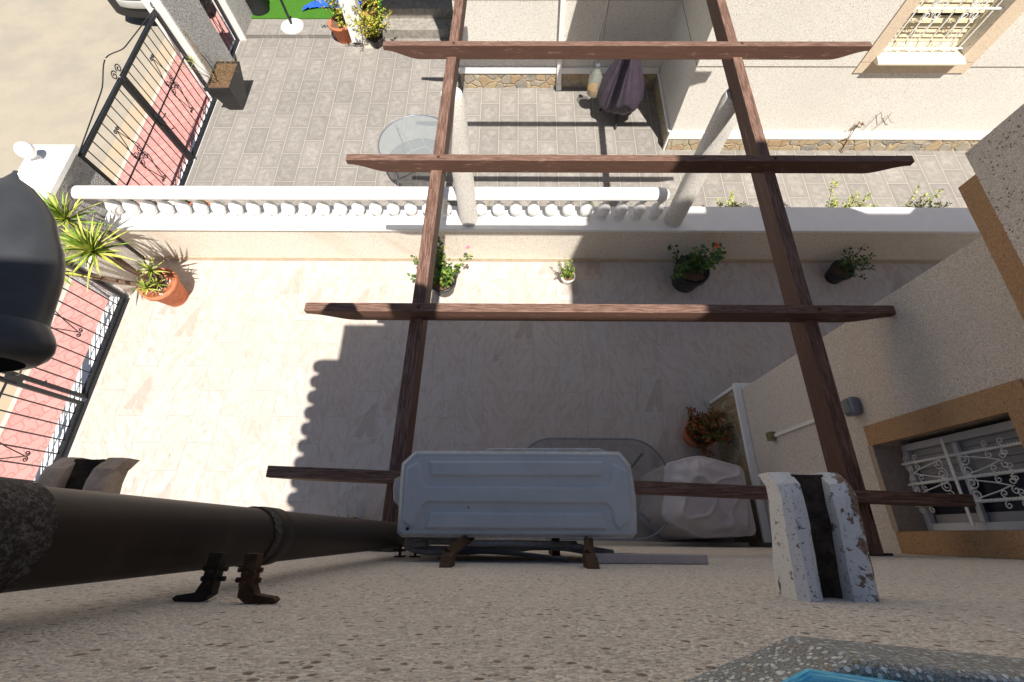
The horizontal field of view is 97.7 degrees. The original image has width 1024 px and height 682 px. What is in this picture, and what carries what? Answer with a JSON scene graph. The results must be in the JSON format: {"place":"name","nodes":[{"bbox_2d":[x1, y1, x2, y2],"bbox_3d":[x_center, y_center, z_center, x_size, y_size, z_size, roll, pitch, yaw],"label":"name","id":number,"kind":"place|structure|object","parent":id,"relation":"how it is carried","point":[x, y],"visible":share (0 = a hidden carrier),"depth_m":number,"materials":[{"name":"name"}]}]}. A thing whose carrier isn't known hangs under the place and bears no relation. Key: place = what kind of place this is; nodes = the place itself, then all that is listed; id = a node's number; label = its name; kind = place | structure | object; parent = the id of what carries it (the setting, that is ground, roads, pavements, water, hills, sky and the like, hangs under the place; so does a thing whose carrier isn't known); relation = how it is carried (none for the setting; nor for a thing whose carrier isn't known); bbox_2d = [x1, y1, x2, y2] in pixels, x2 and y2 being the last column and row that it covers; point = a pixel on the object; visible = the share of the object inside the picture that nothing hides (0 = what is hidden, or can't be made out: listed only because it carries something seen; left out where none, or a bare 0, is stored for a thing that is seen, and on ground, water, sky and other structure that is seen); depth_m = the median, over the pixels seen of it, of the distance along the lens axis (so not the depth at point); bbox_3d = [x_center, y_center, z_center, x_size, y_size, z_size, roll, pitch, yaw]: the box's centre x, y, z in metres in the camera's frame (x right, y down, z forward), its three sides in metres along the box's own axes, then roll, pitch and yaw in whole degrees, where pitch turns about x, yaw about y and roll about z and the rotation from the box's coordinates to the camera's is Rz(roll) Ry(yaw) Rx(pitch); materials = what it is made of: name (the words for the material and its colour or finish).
{"place":"outdoors","nodes":[
{"label":"outdoors","id":0,"kind":"place"},
{"bbox_2d":[0,0,164,374],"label":"road","id":1,"kind":"structure","parent":0,"point":[54,54],"depth_m":8.08,"materials":[{"name":"concrete"}]},
{"bbox_2d":[0,37,173,424],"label":"gutter","id":2,"kind":"object","parent":1,"relation":"on","point":[114,168],"depth_m":7.48,"materials":[{"name":"beige concrete"}]},
{"bbox_2d":[107,0,212,17],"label":"parked car","id":3,"kind":"object","parent":1,"relation":"on","point":[133,8],"visible":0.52,"depth_m":8.21,"materials":[{"name":"white paint"}]},
{"bbox_2d":[0,4,232,479],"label":"pavement","id":4,"kind":"structure","parent":0,"point":[20,439],"depth_m":5.99,"materials":[{"name":"pink tile"}]},
{"bbox_2d":[34,297,128,482],"bbox_3d":[-5.022,1.419,5.066,0.225,0.412,4.140,0,67,0],"label":"threshold","id":5,"kind":"object","parent":4,"relation":"on","point":[64,419],"visible":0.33,"depth_m":5.23,"materials":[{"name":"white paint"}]},
{"bbox_2d":[17,145,146,298],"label":"gate pier","id":6,"kind":"structure","parent":4,"relation":"on","point":[61,169],"depth_m":5.06,"materials":[{"name":"white paint"}]},
{"bbox_2d":[13,141,42,163],"bbox_3d":[-5.158,-2.013,4.767,0.171,0.224,0.171,0,67,0],"label":"globe lamp","id":7,"kind":"object","parent":6,"relation":"on","point":[23,149],"visible":1,"depth_m":4.71,"materials":[{"name":"white glass"}]},
{"bbox_2d":[0,261,128,481],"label":"double gate","id":8,"kind":"structure","parent":6,"relation":"attached to","point":[14,378],"depth_m":4.98,"materials":[{"name":"black metal"}]},
{"bbox_2d":[176,100,217,185],"bbox_3d":[-5.032,-2.762,7.037,0.135,0.115,2.780,0,67,0],"label":"threshold","id":9,"kind":"object","parent":4,"relation":"on","point":[198,150],"visible":0.14,"depth_m":7.15,"materials":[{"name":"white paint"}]},
{"bbox_2d":[78,2,216,204],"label":"double gate","id":10,"kind":"structure","parent":9,"relation":"on","point":[124,81],"depth_m":6.13,"materials":[{"name":"black metal"}]},
{"bbox_2d":[229,41,240,58],"bbox_3d":[-5.012,-5.135,8.063,0.135,0.115,0.650,0,67,0],"label":"threshold","id":11,"kind":"object","parent":4,"relation":"on","point":[238,45],"visible":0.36,"depth_m":8.06,"materials":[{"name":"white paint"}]},
{"bbox_2d":[246,19,382,37],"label":"patio floor","id":12,"kind":"structure","parent":0,"point":[271,28],"depth_m":8.18,"materials":[{"name":"stone"}]},
{"bbox_2d":[280,0,303,34],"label":"parasol base","id":13,"kind":"object","parent":12,"relation":"on","point":[290,26],"visible":1,"depth_m":8.12,"materials":[{"name":"white paint"}]},
{"bbox_2d":[358,0,376,25],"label":"potted shrub","id":14,"kind":"object","parent":12,"relation":"on","point":[364,5],"visible":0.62,"depth_m":8.01,"materials":[{"name":"yellow plant"}]},
{"bbox_2d":[251,0,382,18],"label":"turf","id":15,"kind":"structure","parent":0,"point":[294,8],"depth_m":8.37,"materials":[{"name":"green plant"}]},
{"bbox_2d":[245,0,269,15],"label":"dark bin","id":16,"kind":"object","parent":15,"relation":"on","point":[259,7],"visible":1,"depth_m":8.22,"materials":[{"name":"plastic"}]},
{"bbox_2d":[302,0,364,9],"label":"tarpaulin","id":17,"kind":"object","parent":15,"relation":"on","point":[314,4],"visible":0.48,"depth_m":8.40,"materials":[{"name":"blue plastic"}]},
{"bbox_2d":[67,260,935,541],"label":"terrace floor","id":18,"kind":"structure","parent":0,"point":[227,382],"depth_m":5.30,"materials":[{"name":"tile"}]},
{"bbox_2d":[35,188,188,306],"bbox_3d":[-4.436,-0.824,4.966,1.098,1.572,1.171,0,67,0],"label":"yucca","id":19,"kind":"object","parent":18,"relation":"on","point":[163,285],"visible":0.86,"depth_m":4.68,"materials":[{"name":"plant"}]},
{"bbox_2d":[333,504,367,518],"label":"potted plant","id":20,"kind":"object","parent":18,"relation":"on","point":[348,515],"visible":0.06,"depth_m":4.37,"materials":[{"name":"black plant"}]},
{"bbox_2d":[407,236,472,296],"bbox_3d":[-0.822,-0.819,5.356,0.765,0.824,0.592,0,67,0],"label":"rose bush","id":21,"kind":"object","parent":18,"relation":"on","point":[444,280],"visible":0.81,"depth_m":5.24,"materials":[{"name":"green plant"}]},
{"bbox_2d":[0,104,1023,681],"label":"house","id":22,"kind":"structure","parent":18,"relation":"on","point":[930,374],"depth_m":0.74,"materials":[{"name":"paint"}]},
{"bbox_2d":[0,170,65,371],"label":"wall lantern","id":23,"kind":"object","parent":22,"relation":"attached to","point":[32,267],"depth_m":0.57,"materials":[{"name":"black metal"}]},
{"bbox_2d":[0,478,458,603],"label":"downpipe","id":24,"kind":"object","parent":22,"relation":"attached to","point":[53,537],"visible":0.93,"depth_m":0.55,"materials":[{"name":"brown plastic"}]},
{"bbox_2d":[393,448,636,568],"bbox_3d":[0.003,0.653,1.782,0.855,1.050,0.385,0,67,0],"label":"air conditioner","id":25,"kind":"object","parent":22,"relation":"attached to","point":[467,498],"visible":1,"depth_m":1.54,"materials":[{"name":"white metal"}]},
{"bbox_2d":[582,553,708,563],"bbox_3d":[0.441,0.741,1.530,0.400,0.150,0.029,0,67,0],"label":"cable duct","id":26,"kind":"object","parent":22,"relation":"attached to","point":[642,558],"visible":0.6,"depth_m":1.46,"materials":[{"name":"plastic"}]},
{"bbox_2d":[765,407,843,440],"bbox_3d":[2.272,0.649,3.496,0.054,1.010,0.070,0,67,0],"label":"pipe","id":27,"kind":"object","parent":22,"relation":"attached to","point":[771,436],"visible":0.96,"depth_m":3.72,"materials":[{"name":"white metal"}]},
{"bbox_2d":[842,397,861,416],"bbox_3d":[2.259,0.437,2.983,0.074,0.100,0.120,0,67,0],"label":"wall light","id":28,"kind":"object","parent":22,"relation":"attached to","point":[851,406],"visible":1,"depth_m":2.95,"materials":[{"name":"grey metal"}]},
{"bbox_2d":[685,636,1023,681],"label":"ledge","id":29,"kind":"object","parent":22,"relation":"on","point":[782,660],"visible":1,"depth_m":0.18,"materials":[{"name":"stone"}]},
{"bbox_2d":[863,379,1023,558],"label":"window","id":30,"kind":"structure","parent":22,"relation":"in","point":[997,491],"depth_m":2.37,"materials":[{"name":"white metal"}]},
{"bbox_2d":[557,257,575,284],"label":"potted plant","id":31,"kind":"object","parent":18,"relation":"on","point":[567,275],"visible":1,"depth_m":5.59,"materials":[{"name":"green plant"}]},
{"bbox_2d":[527,437,666,539],"bbox_3d":[0.741,1.471,4.414,1.417,0.728,0.892,0,67,0],"label":"glass table","id":32,"kind":"object","parent":18,"relation":"on","point":[641,454],"visible":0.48,"depth_m":4.21,"materials":[{"name":"grey"}]},
{"bbox_2d":[667,242,726,292],"bbox_3d":[2.196,-0.897,5.409,0.695,0.765,0.457,0,67,0],"label":"geranium","id":33,"kind":"object","parent":18,"relation":"on","point":[691,270],"visible":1,"depth_m":5.36,"materials":[{"name":"green plant"}]},
{"bbox_2d":[639,456,755,539],"bbox_3d":[1.730,1.513,4.277,0.822,0.929,0.721,0,67,0],"label":"covered barbecue","id":34,"kind":"object","parent":18,"relation":"on","point":[693,518],"visible":0.72,"depth_m":3.93,"materials":[{"name":"beige fabric"}]},
{"bbox_2d":[682,407,734,458],"bbox_3d":[2.065,0.985,4.706,0.550,0.563,0.564,0,67,0],"label":"potted plant","id":35,"kind":"object","parent":18,"relation":"on","point":[704,431],"visible":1,"depth_m":4.64,"materials":[{"name":"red plant"}]},
{"bbox_2d":[825,244,875,283],"bbox_3d":[4.207,-0.951,5.520,0.425,0.590,0.411,-42,73,-16],"label":"potted plant","id":36,"kind":"object","parent":18,"relation":"on","point":[838,271],"visible":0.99,"depth_m":5.56,"materials":[{"name":"green plant"}]},
{"bbox_2d":[186,38,974,207],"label":"patio floor","id":37,"kind":"structure","parent":0,"point":[314,111],"depth_m":7.20,"materials":[{"name":"tile"}]},
{"bbox_2d":[141,0,233,100],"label":"gate pier","id":38,"kind":"structure","parent":37,"relation":"on","point":[191,18],"depth_m":6.83,"materials":[{"name":"white paint"}]},
{"bbox_2d":[200,0,238,56],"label":"garden gate","id":39,"kind":"structure","parent":38,"relation":"attached to","point":[236,40],"depth_m":7.70,"materials":[{"name":"black metal"}]},
{"bbox_2d":[171,29,246,109],"bbox_3d":[-4.612,-4.213,6.974,0.602,1.177,0.820,15,67,6],"label":"square planter","id":40,"kind":"object","parent":37,"relation":"on","point":[225,85],"visible":1,"depth_m":7.12,"materials":[{"name":"black plastic"}]},
{"bbox_2d":[211,0,252,40],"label":"gate pier","id":41,"kind":"structure","parent":37,"relation":"on","point":[238,14],"depth_m":7.94,"materials":[{"name":"white paint"}]},
{"bbox_2d":[315,0,351,43],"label":"potted shrub","id":42,"kind":"object","parent":37,"relation":"on","point":[337,26],"visible":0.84,"depth_m":7.86,"materials":[{"name":"orange ceramic"}]},
{"bbox_2d":[338,0,373,47],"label":"post","id":43,"kind":"object","parent":37,"relation":"on","point":[346,5],"visible":0.73,"depth_m":7.73,"materials":[{"name":"white paint"}]},
{"bbox_2d":[343,0,391,48],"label":"potted shrub","id":44,"kind":"object","parent":37,"relation":"on","point":[374,38],"visible":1,"depth_m":7.69,"materials":[{"name":"yellow plant"}]},
{"bbox_2d":[378,114,437,185],"bbox_3d":[-1.323,-2.609,6.513,1.059,0.727,1.059,0,67,0],"label":"glass table","id":45,"kind":"object","parent":37,"relation":"on","point":[397,127],"visible":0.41,"depth_m":6.30,"materials":[{"name":"grey"}]},
{"bbox_2d":[381,0,452,37],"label":"steps","id":46,"kind":"structure","parent":37,"relation":"on","point":[417,19],"depth_m":8.08,"materials":[{"name":"grey stone"}]},
{"bbox_2d":[101,205,981,263],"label":"boundary wall","id":47,"kind":"structure","parent":37,"relation":"on","point":[891,235],"depth_m":5.41,"materials":[{"name":"white paint"}]},
{"bbox_2d":[69,185,669,220],"bbox_3d":[-1.601,-1.580,5.131,6.714,0.446,0.164,0,67,0],"label":"balustrade","id":48,"kind":"object","parent":47,"relation":"on","point":[159,195],"visible":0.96,"depth_m":4.96,"materials":[{"name":"white paint"}]},
{"bbox_2d":[266,0,975,555],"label":"pergola","id":49,"kind":"object","parent":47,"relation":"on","point":[800,312],"visible":0.94,"depth_m":3.16,"materials":[{"name":"brown wood"}]},
{"bbox_2d":[597,59,643,128],"bbox_3d":[1.694,-3.930,6.827,0.732,1.184,0.725,0,67,0],"label":"parasol","id":50,"kind":"object","parent":37,"relation":"on","point":[620,88],"visible":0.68,"depth_m":6.69,"materials":[{"name":"fabric"}]},
{"bbox_2d":[717,191,746,206],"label":"succulent bush","id":51,"kind":"object","parent":37,"relation":"on","point":[732,204],"visible":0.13,"depth_m":5.87,"materials":[{"name":"green plant"}]},
{"bbox_2d":[452,0,1023,150],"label":"house","id":52,"kind":"structure","parent":37,"relation":"on","point":[937,75],"depth_m":6.27,"materials":[{"name":"white paint"}]},
{"bbox_2d":[587,3,608,96],"bbox_3d":[1.285,-4.606,6.007,0.220,2.581,0.563,0,67,0],"label":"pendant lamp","id":53,"kind":"object","parent":52,"relation":"hanging from","point":[592,91],"visible":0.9,"depth_m":7.01,"materials":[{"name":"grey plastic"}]},
{"bbox_2d":[853,0,1023,72],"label":"window","id":54,"kind":"structure","parent":52,"relation":"in","point":[924,36],"depth_m":5.55,"materials":[{"name":"beige paint"}]},
{"bbox_2d":[825,178,878,206],"bbox_3d":[4.287,-1.619,5.932,0.756,0.964,0.872,40,72,16],"label":"succulent bush","id":55,"kind":"object","parent":37,"relation":"on","point":[836,204],"visible":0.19,"depth_m":5.68,"materials":[{"name":"green plant"}]},
{"bbox_2d":[841,112,892,152],"bbox_3d":[5.301,-3.074,6.798,0.577,0.887,0.066,0,67,0],"label":"climbing plant","id":56,"kind":"object","parent":37,"relation":"on","point":[862,123],"visible":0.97,"depth_m":6.62,"materials":[{"name":"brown plant"}]},
{"bbox_2d":[902,185,951,207],"bbox_3d":[5.211,-1.525,5.865,0.526,1.005,0.738,39,72,15],"label":"succulent bush","id":57,"kind":"object","parent":37,"relation":"on","point":[924,204],"visible":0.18,"depth_m":5.66,"materials":[{"name":"green plant"}]},
{"bbox_2d":[781,668,898,681],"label":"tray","id":58,"kind":"object","parent":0,"point":[809,675],"visible":1,"depth_m":0.16,"materials":[{"name":"blue plastic"}]},
{"label":"ground","id":59,"kind":"structure","parent":0,"visible":0},
{"bbox_2d":[0,51,176,436],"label":"kerb","id":60,"kind":"structure","parent":59,"relation":"on","point":[28,371],"depth_m":6.92,"materials":[{"name":"white concrete"}]}
]}

